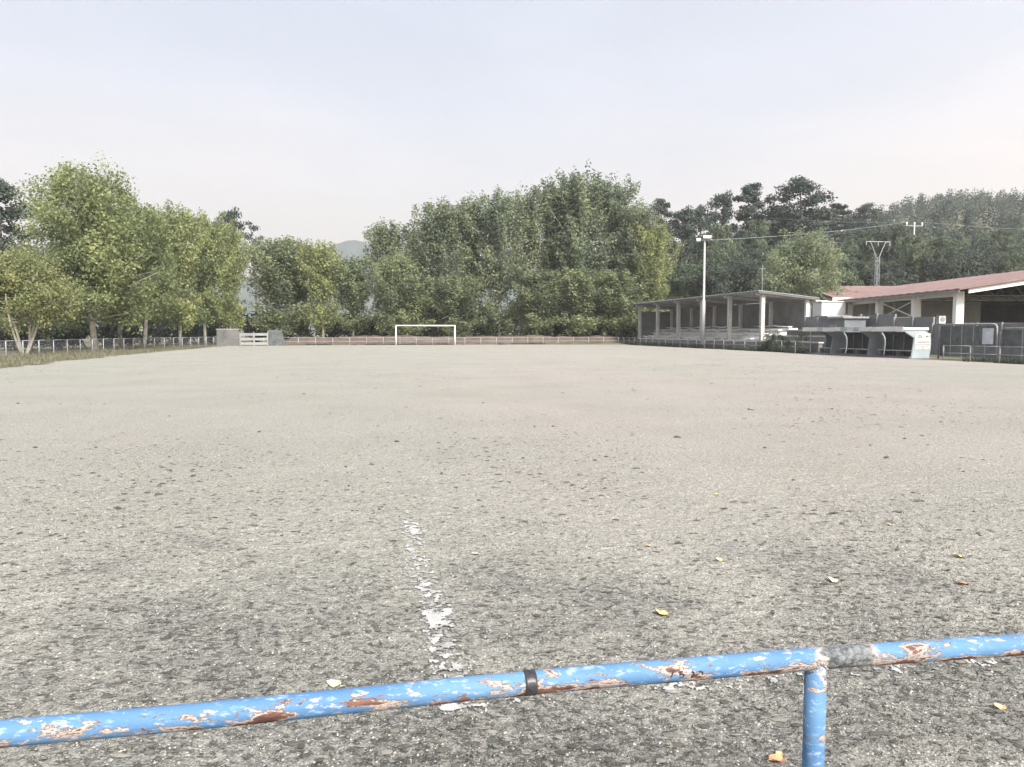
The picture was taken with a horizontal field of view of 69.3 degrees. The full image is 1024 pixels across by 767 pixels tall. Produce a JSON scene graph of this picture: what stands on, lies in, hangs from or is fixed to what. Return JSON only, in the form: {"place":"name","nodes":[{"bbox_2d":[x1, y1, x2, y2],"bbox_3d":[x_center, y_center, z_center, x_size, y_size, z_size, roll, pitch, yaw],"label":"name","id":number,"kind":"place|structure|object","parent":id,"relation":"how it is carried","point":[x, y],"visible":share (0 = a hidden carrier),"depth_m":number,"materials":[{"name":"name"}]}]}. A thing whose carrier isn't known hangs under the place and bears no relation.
{"place":"outdoors","nodes":[
{"label":"outdoors","id":0,"kind":"place"},
{"bbox_2d":[268,330,285,345],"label":"wall","id":1,"kind":"structure","parent":0,"point":[275,334],"depth_m":89.24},
{"bbox_2d":[80,240,600,332],"bbox_3d":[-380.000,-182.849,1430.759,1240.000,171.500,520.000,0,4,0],"label":"hills","id":2,"kind":"structure","parent":0,"point":[351,248],"depth_m":1299.25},
{"bbox_2d":[285,335,617,344],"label":"earth bank","id":3,"kind":"structure","parent":0,"point":[537,339],"depth_m":99.25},
{"bbox_2d":[504,267,568,334],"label":"poplar tree","id":4,"kind":"object","parent":3,"relation":"on","point":[538,294],"visible":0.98,"depth_m":103.25,"materials":[{"name":"green plant"}]},
{"bbox_2d":[546,266,609,335],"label":"poplar tree","id":5,"kind":"object","parent":3,"relation":"on","point":[576,282],"visible":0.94,"depth_m":103.12,"materials":[{"name":"green plant"}]},
{"bbox_2d":[0,344,1023,766],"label":"pitch","id":6,"kind":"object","parent":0,"point":[516,388],"visible":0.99,"depth_m":6.05,"materials":[{"name":"gravel"}]},
{"bbox_2d":[217,330,238,345],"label":"concrete wall","id":7,"kind":"structure","parent":6,"relation":"on","point":[227,334],"depth_m":88.30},
{"bbox_2d":[399,511,480,710],"bbox_3d":[-0.591,1.295,5.028,0.208,0.034,3.654,-1,4,-12],"label":"chalk line","id":8,"kind":"object","parent":6,"relation":"on","point":[432,617],"visible":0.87,"depth_m":4.25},
{"bbox_2d":[0,445,1023,766],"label":"dead grass","id":9,"kind":"structure","parent":6,"relation":"on","point":[646,689],"depth_m":3.33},
{"bbox_2d":[0,352,1023,766],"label":"soil crumbs","id":10,"kind":"object","parent":6,"relation":"on","point":[504,754],"visible":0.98,"depth_m":4.10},
{"bbox_2d":[0,408,1023,766],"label":"grit","id":11,"kind":"object","parent":6,"relation":"on","point":[520,606],"visible":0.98,"depth_m":4.23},
{"bbox_2d":[480,659,997,711],"bbox_3d":[1.114,1.409,3.484,2.702,0.037,0.124,-1,4,-10],"label":"goal line","id":12,"kind":"object","parent":6,"relation":"on","point":[670,687],"visible":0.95,"depth_m":3.47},
{"bbox_2d":[0,211,1023,366],"bbox_3d":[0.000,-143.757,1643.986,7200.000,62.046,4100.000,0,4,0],"label":"ground","id":13,"kind":"structure","parent":0,"point":[87,342],"depth_m":98.47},
{"bbox_2d":[0,323,43,350],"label":"shrub","id":14,"kind":"object","parent":13,"relation":"on","point":[24,336],"visible":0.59,"depth_m":69.47,"materials":[{"name":"green plant"}]},
{"bbox_2d":[0,178,48,345],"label":"pine tree","id":15,"kind":"object","parent":13,"relation":"on","point":[10,213],"visible":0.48,"depth_m":87.09,"materials":[{"name":"green plant"}]},
{"bbox_2d":[0,234,81,351],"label":"broadleaf tree","id":16,"kind":"object","parent":13,"relation":"on","point":[43,253],"visible":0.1,"depth_m":63.68,"materials":[{"name":"green plant"}]},
{"bbox_2d":[0,243,87,353],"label":"broadleaf tree","id":17,"kind":"object","parent":13,"relation":"on","point":[27,293],"visible":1,"depth_m":55.45,"materials":[{"name":"green plant"}]},
{"bbox_2d":[35,325,89,349],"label":"shrub","id":18,"kind":"object","parent":13,"relation":"on","point":[59,340],"visible":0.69,"depth_m":73.25,"materials":[{"name":"green plant"}]},
{"bbox_2d":[64,325,119,347],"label":"shrub","id":19,"kind":"object","parent":13,"relation":"on","point":[106,334],"visible":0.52,"depth_m":78.19,"materials":[{"name":"green plant"}]},
{"bbox_2d":[2,150,189,349],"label":"broadleaf tree","id":20,"kind":"object","parent":13,"relation":"on","point":[96,257],"visible":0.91,"depth_m":65.25,"materials":[{"name":"green plant"}]},
{"bbox_2d":[0,337,220,356],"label":"side fence","id":21,"kind":"object","parent":13,"relation":"on","point":[100,343],"visible":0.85,"depth_m":63.01,"materials":[{"name":"metal"}]},
{"bbox_2d":[0,345,223,367],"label":"verge grass","id":22,"kind":"structure","parent":13,"relation":"on","point":[68,356],"depth_m":53.77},
{"bbox_2d":[97,238,150,345],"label":"poplar tree","id":23,"kind":"object","parent":13,"relation":"on","point":[119,331],"visible":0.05,"depth_m":81.21,"materials":[{"name":"green plant"}]},
{"bbox_2d":[98,322,154,346],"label":"shrub","id":24,"kind":"object","parent":13,"relation":"on","point":[129,334],"visible":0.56,"depth_m":87.01,"materials":[{"name":"green plant"}]},
{"bbox_2d":[119,193,180,348],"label":"broadleaf tree","id":25,"kind":"object","parent":13,"relation":"on","point":[166,256],"visible":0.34,"depth_m":75.13,"materials":[{"name":"green plant"}]},
{"bbox_2d":[135,325,189,344],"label":"shrub","id":26,"kind":"object","parent":13,"relation":"on","point":[168,333],"visible":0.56,"depth_m":97.68,"materials":[{"name":"green plant"}]},
{"bbox_2d":[153,199,209,346],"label":"poplar tree","id":27,"kind":"object","parent":13,"relation":"on","point":[184,245],"visible":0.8,"depth_m":84.78,"materials":[{"name":"green plant"}]},
{"bbox_2d":[176,321,217,343],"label":"shrub","id":28,"kind":"object","parent":13,"relation":"on","point":[193,332],"visible":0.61,"depth_m":102.99,"materials":[{"name":"green plant"}]},
{"bbox_2d":[180,207,235,344],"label":"poplar tree","id":29,"kind":"object","parent":13,"relation":"on","point":[211,272],"visible":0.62,"depth_m":91.83,"materials":[{"name":"green plant"}]},
{"bbox_2d":[208,219,250,339],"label":"poplar tree","id":30,"kind":"object","parent":13,"relation":"on","point":[233,311],"visible":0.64,"depth_m":97.75,"materials":[{"name":"green plant"}]},
{"bbox_2d":[211,207,247,268],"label":"pine tree","id":31,"kind":"object","parent":13,"relation":"on","point":[231,215],"visible":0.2,"depth_m":126.06,"materials":[{"name":"green plant"}]},
{"bbox_2d":[231,312,270,341],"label":"shrub","id":32,"kind":"object","parent":13,"relation":"on","point":[248,328],"visible":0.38,"depth_m":110.48,"materials":[{"name":"green plant"}]},
{"bbox_2d":[241,221,264,317],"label":"pine tree","id":33,"kind":"object","parent":13,"relation":"on","point":[253,228],"visible":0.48,"depth_m":118.51,"materials":[{"name":"green plant"}]},
{"bbox_2d":[239,332,268,345],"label":"metal gate","id":34,"kind":"structure","parent":13,"relation":"on","point":[253,343],"depth_m":88.38,"materials":[{"name":"metal"}]},
{"bbox_2d":[238,235,313,339],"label":"poplar tree","id":35,"kind":"object","parent":13,"relation":"on","point":[275,260],"visible":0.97,"depth_m":104.67,"materials":[{"name":"green plant"}]},
{"bbox_2d":[284,237,315,336],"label":"poplar tree","id":36,"kind":"object","parent":13,"relation":"on","point":[301,294],"visible":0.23,"depth_m":110.31,"materials":[{"name":"green plant"}]},
{"bbox_2d":[295,238,349,336],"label":"poplar tree","id":37,"kind":"object","parent":13,"relation":"on","point":[318,272],"visible":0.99,"depth_m":104.21,"materials":[{"name":"green plant"}]},
{"bbox_2d":[329,252,383,335],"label":"poplar tree","id":38,"kind":"object","parent":13,"relation":"on","point":[354,295],"visible":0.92,"depth_m":106.51,"materials":[{"name":"green plant"}]},
{"bbox_2d":[362,216,410,335],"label":"poplar tree","id":39,"kind":"object","parent":13,"relation":"on","point":[383,235],"visible":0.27,"depth_m":110.65,"materials":[{"name":"green plant"}]},
{"bbox_2d":[363,252,421,335],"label":"poplar tree","id":40,"kind":"object","parent":13,"relation":"on","point":[393,274],"visible":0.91,"depth_m":101.29,"materials":[{"name":"green plant"}]},
{"bbox_2d":[380,277,438,335],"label":"poplar tree","id":41,"kind":"object","parent":13,"relation":"on","point":[415,301],"visible":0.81,"depth_m":102.14,"materials":[{"name":"green plant"}]},
{"bbox_2d":[389,216,441,335],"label":"poplar tree","id":42,"kind":"object","parent":13,"relation":"on","point":[410,239],"visible":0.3,"depth_m":107.45,"materials":[{"name":"green plant"}]},
{"bbox_2d":[400,195,475,336],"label":"poplar tree","id":43,"kind":"object","parent":13,"relation":"on","point":[438,225],"visible":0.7,"depth_m":106.36,"materials":[{"name":"green plant"}]},
{"bbox_2d":[263,337,618,344],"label":"goal end fence","id":44,"kind":"object","parent":13,"relation":"on","point":[298,341],"visible":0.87,"depth_m":96.17,"materials":[{"name":"metal"}]},
{"bbox_2d":[425,273,486,336],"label":"poplar tree","id":45,"kind":"object","parent":13,"relation":"on","point":[458,292],"visible":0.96,"depth_m":103.33,"materials":[{"name":"green plant"}]},
{"bbox_2d":[437,190,502,336],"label":"poplar tree","id":46,"kind":"object","parent":13,"relation":"on","point":[473,209],"visible":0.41,"depth_m":108.12,"materials":[{"name":"green plant"}]},
{"bbox_2d":[464,184,531,335],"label":"poplar tree","id":47,"kind":"object","parent":13,"relation":"on","point":[496,220],"visible":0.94,"depth_m":105.89,"materials":[{"name":"green plant"}]},
{"bbox_2d":[0,633,1023,766],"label":"guard rail","id":48,"kind":"object","parent":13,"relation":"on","point":[815,664],"visible":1,"depth_m":1.84,"materials":[{"name":"metal"}]},
{"bbox_2d":[498,181,562,330],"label":"poplar tree","id":49,"kind":"object","parent":13,"relation":"on","point":[533,213],"visible":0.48,"depth_m":109.30,"materials":[{"name":"green plant"}]},
{"bbox_2d":[529,174,580,336],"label":"poplar tree","id":50,"kind":"object","parent":13,"relation":"on","point":[549,258],"visible":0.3,"depth_m":110.88,"materials":[{"name":"green plant"}]},
{"bbox_2d":[543,158,617,335],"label":"poplar tree","id":51,"kind":"object","parent":13,"relation":"on","point":[580,213],"visible":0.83,"depth_m":107.31,"materials":[{"name":"green plant"}]},
{"bbox_2d":[583,171,640,334],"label":"poplar tree","id":52,"kind":"object","parent":13,"relation":"on","point":[620,195],"visible":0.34,"depth_m":109.56,"materials":[{"name":"green plant"}]},
{"bbox_2d":[586,268,653,338],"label":"poplar tree","id":53,"kind":"object","parent":13,"relation":"on","point":[619,296],"visible":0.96,"depth_m":103.18,"materials":[{"name":"green plant"}]},
{"bbox_2d":[603,197,663,338],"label":"poplar tree","id":54,"kind":"object","parent":13,"relation":"on","point":[643,218],"visible":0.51,"depth_m":107.26,"materials":[{"name":"green plant"}]},
{"bbox_2d":[631,217,683,321],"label":"poplar tree","id":55,"kind":"object","parent":13,"relation":"on","point":[659,244],"visible":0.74,"depth_m":105.85,"materials":[{"name":"green plant"}]},
{"bbox_2d":[650,198,672,237],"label":"pine tree","id":56,"kind":"object","parent":13,"relation":"on","point":[661,206],"visible":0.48,"depth_m":162.00,"materials":[{"name":"green plant"}]},
{"bbox_2d":[660,233,697,295],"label":"broadleaf tree","id":57,"kind":"object","parent":13,"relation":"on","point":[681,256],"visible":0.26,"depth_m":128.99,"materials":[{"name":"green plant"}]},
{"bbox_2d":[656,263,705,311],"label":"broadleaf tree","id":58,"kind":"object","parent":13,"relation":"on","point":[676,282],"visible":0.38,"depth_m":120.06,"materials":[{"name":"green plant"}]},
{"bbox_2d":[666,205,703,263],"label":"pine tree","id":59,"kind":"object","parent":13,"relation":"on","point":[682,232],"visible":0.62,"depth_m":146.89,"materials":[{"name":"green plant"}]},
{"bbox_2d":[678,204,717,244],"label":"pine tree","id":60,"kind":"object","parent":13,"relation":"on","point":[700,210],"visible":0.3,"depth_m":156.86,"materials":[{"name":"green plant"}]},
{"bbox_2d":[696,235,711,344],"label":"floodlight pole","id":61,"kind":"object","parent":13,"relation":"on","point":[706,237],"visible":0.94,"depth_m":77.54,"materials":[{"name":"metal"}]},
{"bbox_2d":[686,246,729,291],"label":"broadleaf tree","id":62,"kind":"object","parent":13,"relation":"on","point":[717,257],"visible":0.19,"depth_m":128.98,"materials":[{"name":"green plant"}]},
{"bbox_2d":[684,260,742,305],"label":"broadleaf tree","id":63,"kind":"object","parent":13,"relation":"on","point":[715,281],"visible":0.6,"depth_m":114.66,"materials":[{"name":"green plant"}]},
{"bbox_2d":[619,337,809,352],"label":"stand fence","id":64,"kind":"object","parent":13,"relation":"on","point":[704,343],"visible":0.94,"depth_m":71.59,"materials":[{"name":"metal"}]},
{"bbox_2d":[620,340,819,353],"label":"fence weeds","id":65,"kind":"object","parent":13,"relation":"on","point":[709,346],"visible":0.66,"depth_m":74.87,"materials":[{"name":"green plant"}]},
{"bbox_2d":[698,223,742,268],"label":"broadleaf tree","id":66,"kind":"object","parent":13,"relation":"on","point":[722,234],"visible":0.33,"depth_m":145.41,"materials":[{"name":"green plant"}]},
{"bbox_2d":[706,190,739,244],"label":"pine tree","id":67,"kind":"object","parent":13,"relation":"on","point":[724,200],"visible":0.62,"depth_m":161.97,"materials":[{"name":"green plant"}]},
{"bbox_2d":[632,290,819,346],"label":"grandstand","id":68,"kind":"object","parent":13,"relation":"on","point":[738,317],"visible":0.94,"depth_m":81.80,"materials":[{"name":"concrete"}]},
{"bbox_2d":[719,255,771,292],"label":"broadleaf tree","id":69,"kind":"object","parent":13,"relation":"on","point":[748,272],"visible":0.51,"depth_m":117.61,"materials":[{"name":"green plant"}]},
{"bbox_2d":[731,182,765,238],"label":"pine tree","id":70,"kind":"object","parent":13,"relation":"on","point":[748,195],"visible":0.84,"depth_m":160.11,"materials":[{"name":"green plant"}]},
{"bbox_2d":[736,245,770,267],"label":"broadleaf tree","id":71,"kind":"object","parent":13,"relation":"on","point":[754,255],"visible":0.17,"depth_m":132.10,"materials":[{"name":"green plant"}]},
{"bbox_2d":[735,219,773,253],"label":"broadleaf tree","id":72,"kind":"object","parent":13,"relation":"on","point":[752,241],"visible":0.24,"depth_m":148.66,"materials":[{"name":"green plant"}]},
{"bbox_2d":[756,207,791,246],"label":"pine tree","id":73,"kind":"object","parent":13,"relation":"on","point":[764,213],"visible":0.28,"depth_m":166.37,"materials":[{"name":"green plant"}]},
{"bbox_2d":[761,330,787,351],"bbox_3d":[22.116,-3.498,62.350,1.607,2.148,2.079,-2,5,-28],"label":"shrub","id":74,"kind":"object","parent":13,"relation":"on","point":[770,341],"visible":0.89,"depth_m":62.20,"materials":[{"name":"green plant"}]},
{"bbox_2d":[757,330,825,351],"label":"retaining wall","id":75,"kind":"structure","parent":13,"relation":"on","point":[818,338],"depth_m":62.41,"materials":[{"name":"concrete"}]},
{"bbox_2d":[762,175,839,246],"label":"pine tree","id":76,"kind":"object","parent":13,"relation":"on","point":[801,184],"visible":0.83,"depth_m":156.92,"materials":[{"name":"green plant"}]},
{"bbox_2d":[753,224,856,316],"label":"broadleaf tree","id":77,"kind":"object","parent":13,"relation":"on","point":[809,267],"visible":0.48,"depth_m":83.70,"materials":[{"name":"green plant"}]},
{"bbox_2d":[802,327,846,354],"bbox_3d":[23.455,-3.213,55.561,2.066,2.009,2.632,-1,4,-11],"label":"dugout","id":78,"kind":"object","parent":13,"relation":"on","point":[836,341],"visible":0.84,"depth_m":54.46,"materials":[{"name":"metal"}]},
{"bbox_2d":[811,301,845,316],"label":"white outbuilding","id":79,"kind":"structure","parent":13,"relation":"on","point":[822,308],"depth_m":78.05,"materials":[{"name":"paint"}]},
{"bbox_2d":[643,187,1023,301],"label":"hillside wood","id":80,"kind":"object","parent":13,"relation":"on","point":[950,205],"visible":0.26,"depth_m":256.62,"materials":[{"name":"green plant"}]},
{"bbox_2d":[816,203,857,246],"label":"pine tree","id":81,"kind":"object","parent":13,"relation":"on","point":[839,220],"visible":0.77,"depth_m":186.46,"materials":[{"name":"green plant"}]},
{"bbox_2d":[815,315,868,331],"bbox_3d":[27.295,-4.134,61.439,2.300,3.020,3.850,-1,4,-11],"label":"storage hut","id":82,"kind":"object","parent":13,"relation":"on","point":[841,321],"visible":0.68,"depth_m":59.91,"materials":[{"name":"grey stone"}]},
{"bbox_2d":[828,260,864,285],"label":"broadleaf tree","id":83,"kind":"object","parent":13,"relation":"on","point":[854,280],"visible":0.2,"depth_m":116.06,"materials":[{"name":"green plant"}]},
{"bbox_2d":[834,243,865,264],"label":"broadleaf tree","id":84,"kind":"object","parent":13,"relation":"on","point":[853,249],"visible":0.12,"depth_m":147.82,"materials":[{"name":"green plant"}]},
{"bbox_2d":[823,327,885,355],"bbox_3d":[24.084,-2.984,52.274,2.064,2.007,4.167,-1,4,-11],"label":"dugout","id":85,"kind":"object","parent":13,"relation":"on","point":[862,343],"visible":0.91,"depth_m":52.24,"materials":[{"name":"grey paint"}]},
{"bbox_2d":[841,202,891,239],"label":"pine tree","id":86,"kind":"object","parent":13,"relation":"on","point":[863,211],"visible":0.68,"depth_m":200.91,"materials":[{"name":"green plant"}]},
{"bbox_2d":[843,231,896,268],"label":"broadleaf tree","id":87,"kind":"object","parent":13,"relation":"on","point":[867,250],"visible":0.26,"depth_m":150.56,"materials":[{"name":"green plant"}]},
{"bbox_2d":[841,265,907,285],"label":"broadleaf tree","id":88,"kind":"object","parent":13,"relation":"on","point":[867,279],"visible":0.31,"depth_m":116.61,"materials":[{"name":"green plant"}]},
{"bbox_2d":[749,270,1023,323],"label":"sports hall","id":89,"kind":"structure","parent":13,"relation":"on","point":[992,311],"depth_m":70.89,"materials":[{"name":"white paint"}]},
{"bbox_2d":[869,221,917,262],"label":"broadleaf tree","id":90,"kind":"object","parent":13,"relation":"on","point":[889,234],"visible":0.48,"depth_m":148.29,"materials":[{"name":"green plant"}]},
{"bbox_2d":[859,326,930,358],"bbox_3d":[24.861,-2.698,48.212,2.064,2.001,4.215,-1,4,-11],"label":"dugout","id":91,"kind":"object","parent":13,"relation":"on","point":[909,342],"visible":1,"depth_m":47.84,"materials":[{"name":"grey paint"}]},
{"bbox_2d":[877,261,915,285],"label":"broadleaf tree","id":92,"kind":"object","parent":13,"relation":"on","point":[897,267],"visible":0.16,"depth_m":119.60,"materials":[{"name":"green plant"}]},
{"bbox_2d":[894,233,932,282],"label":"broadleaf tree","id":93,"kind":"object","parent":13,"relation":"on","point":[910,251],"visible":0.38,"depth_m":120.94,"materials":[{"name":"green plant"}]},
{"bbox_2d":[804,313,1023,357],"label":"boundary wall","id":94,"kind":"structure","parent":13,"relation":"on","point":[882,320],"depth_m":55.13,"materials":[{"name":"grey concrete"}]},
{"bbox_2d":[811,286,1023,323],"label":"hall wing","id":95,"kind":"structure","parent":13,"relation":"on","point":[972,312],"depth_m":80.73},
{"bbox_2d":[905,247,956,283],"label":"broadleaf tree","id":96,"kind":"object","parent":13,"relation":"on","point":[930,269],"visible":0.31,"depth_m":118.20,"materials":[{"name":"green plant"}]},
{"bbox_2d":[921,235,972,280],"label":"broadleaf tree","id":97,"kind":"object","parent":13,"relation":"on","point":[942,242],"visible":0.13,"depth_m":129.91,"materials":[{"name":"green plant"}]},
{"bbox_2d":[939,248,991,279],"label":"broadleaf tree","id":98,"kind":"object","parent":13,"relation":"on","point":[961,270],"visible":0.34,"depth_m":114.49,"materials":[{"name":"green plant"}]},
{"bbox_2d":[937,323,997,358],"bbox_3d":[27.974,-2.552,45.556,0.155,2.268,4.584,-1,4,-11],"label":"dugout","id":99,"kind":"object","parent":13,"relation":"on","point":[983,335],"visible":0.88,"depth_m":45.47,"materials":[{"name":"grey paint"}]},
{"bbox_2d":[952,241,1005,276],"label":"broadleaf tree","id":100,"kind":"object","parent":13,"relation":"on","point":[987,268],"visible":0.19,"depth_m":115.84,"materials":[{"name":"green plant"}]},
{"bbox_2d":[942,345,1023,362],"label":"railing","id":101,"kind":"object","parent":13,"relation":"on","point":[970,353],"visible":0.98,"depth_m":41.13,"materials":[{"name":"metal"}]},
{"bbox_2d":[962,355,1023,363],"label":"grass","id":102,"kind":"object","parent":13,"relation":"on","point":[1012,361],"visible":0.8,"depth_m":40.77,"materials":[{"name":"green plant"}]},
{"bbox_2d":[979,228,1023,255],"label":"broadleaf tree","id":103,"kind":"object","parent":13,"relation":"on","point":[1001,236],"visible":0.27,"depth_m":144.25,"materials":[{"name":"green plant"}]},
{"bbox_2d":[993,251,1023,272],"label":"broadleaf tree","id":104,"kind":"object","parent":13,"relation":"on","point":[1017,258],"visible":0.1,"depth_m":113.91,"materials":[{"name":"green plant"}]},
{"bbox_2d":[998,327,1023,358],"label":"screen","id":105,"kind":"object","parent":13,"relation":"on","point":[1012,339],"visible":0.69,"depth_m":42.42,"materials":[{"name":"grey paint"}]},
{"bbox_2d":[0,0,1023,277],"label":"sky","id":106,"kind":"structure","parent":0,"point":[325,120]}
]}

